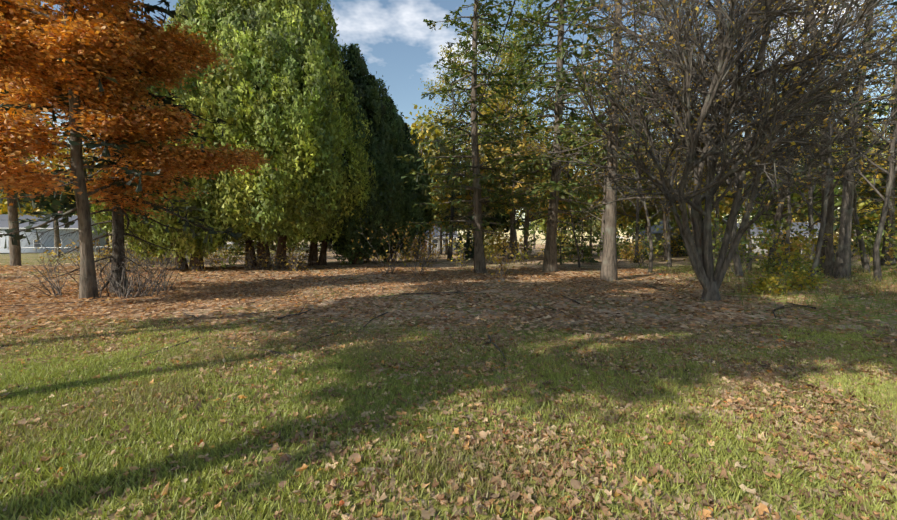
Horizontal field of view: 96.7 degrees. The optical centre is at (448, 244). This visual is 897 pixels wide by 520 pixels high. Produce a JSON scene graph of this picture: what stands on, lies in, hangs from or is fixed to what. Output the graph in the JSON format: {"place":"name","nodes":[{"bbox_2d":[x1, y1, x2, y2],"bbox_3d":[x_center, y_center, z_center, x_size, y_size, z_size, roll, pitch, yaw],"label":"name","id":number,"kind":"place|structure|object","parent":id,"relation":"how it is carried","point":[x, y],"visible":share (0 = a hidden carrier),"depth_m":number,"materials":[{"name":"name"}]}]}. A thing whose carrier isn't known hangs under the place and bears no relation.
{"place":"outdoors","nodes":[
{"label":"outdoors","id":0,"kind":"place"},
{"bbox_2d":[0,244,896,519],"bbox_3d":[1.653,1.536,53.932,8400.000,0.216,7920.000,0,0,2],"label":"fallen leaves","id":1,"kind":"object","parent":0,"point":[444,263],"depth_m":6.98,"materials":[{"name":"brown plant"}]},
{"bbox_2d":[0,247,424,262],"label":"chain link fence","id":2,"kind":"object","parent":1,"relation":"on","point":[127,259],"visible":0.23,"depth_m":32.74,"materials":[{"name":"grey metal"}]},
{"bbox_2d":[0,211,837,255],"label":"houses","id":3,"kind":"structure","parent":1,"relation":"on","point":[4,225],"depth_m":71.31,"materials":[{"name":"paint"}]},
{"bbox_2d":[0,265,896,519],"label":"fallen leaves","id":4,"kind":"object","parent":1,"relation":"on","point":[122,311],"visible":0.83,"depth_m":5.20,"materials":[{"name":"brown plant"}]},
{"bbox_2d":[0,264,896,519],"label":"grass","id":5,"kind":"structure","parent":1,"relation":"on","point":[58,435],"depth_m":3.45,"materials":[{"name":"green plant"}]},
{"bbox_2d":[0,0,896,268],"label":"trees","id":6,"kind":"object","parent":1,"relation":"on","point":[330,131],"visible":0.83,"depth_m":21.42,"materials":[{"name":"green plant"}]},
{"bbox_2d":[26,0,896,243],"label":"sky","id":7,"kind":"structure","parent":0,"point":[393,38],"materials":[{"name":"blue"}]},
{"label":"utility pole","id":8,"kind":"object","parent":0,"visible":0},
{"bbox_2d":[454,0,585,183],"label":"service wires","id":9,"kind":"object","parent":8,"relation":"attached to","point":[520,70],"visible":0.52,"depth_m":12.16,"materials":[{"name":"black rubber"}]}
]}

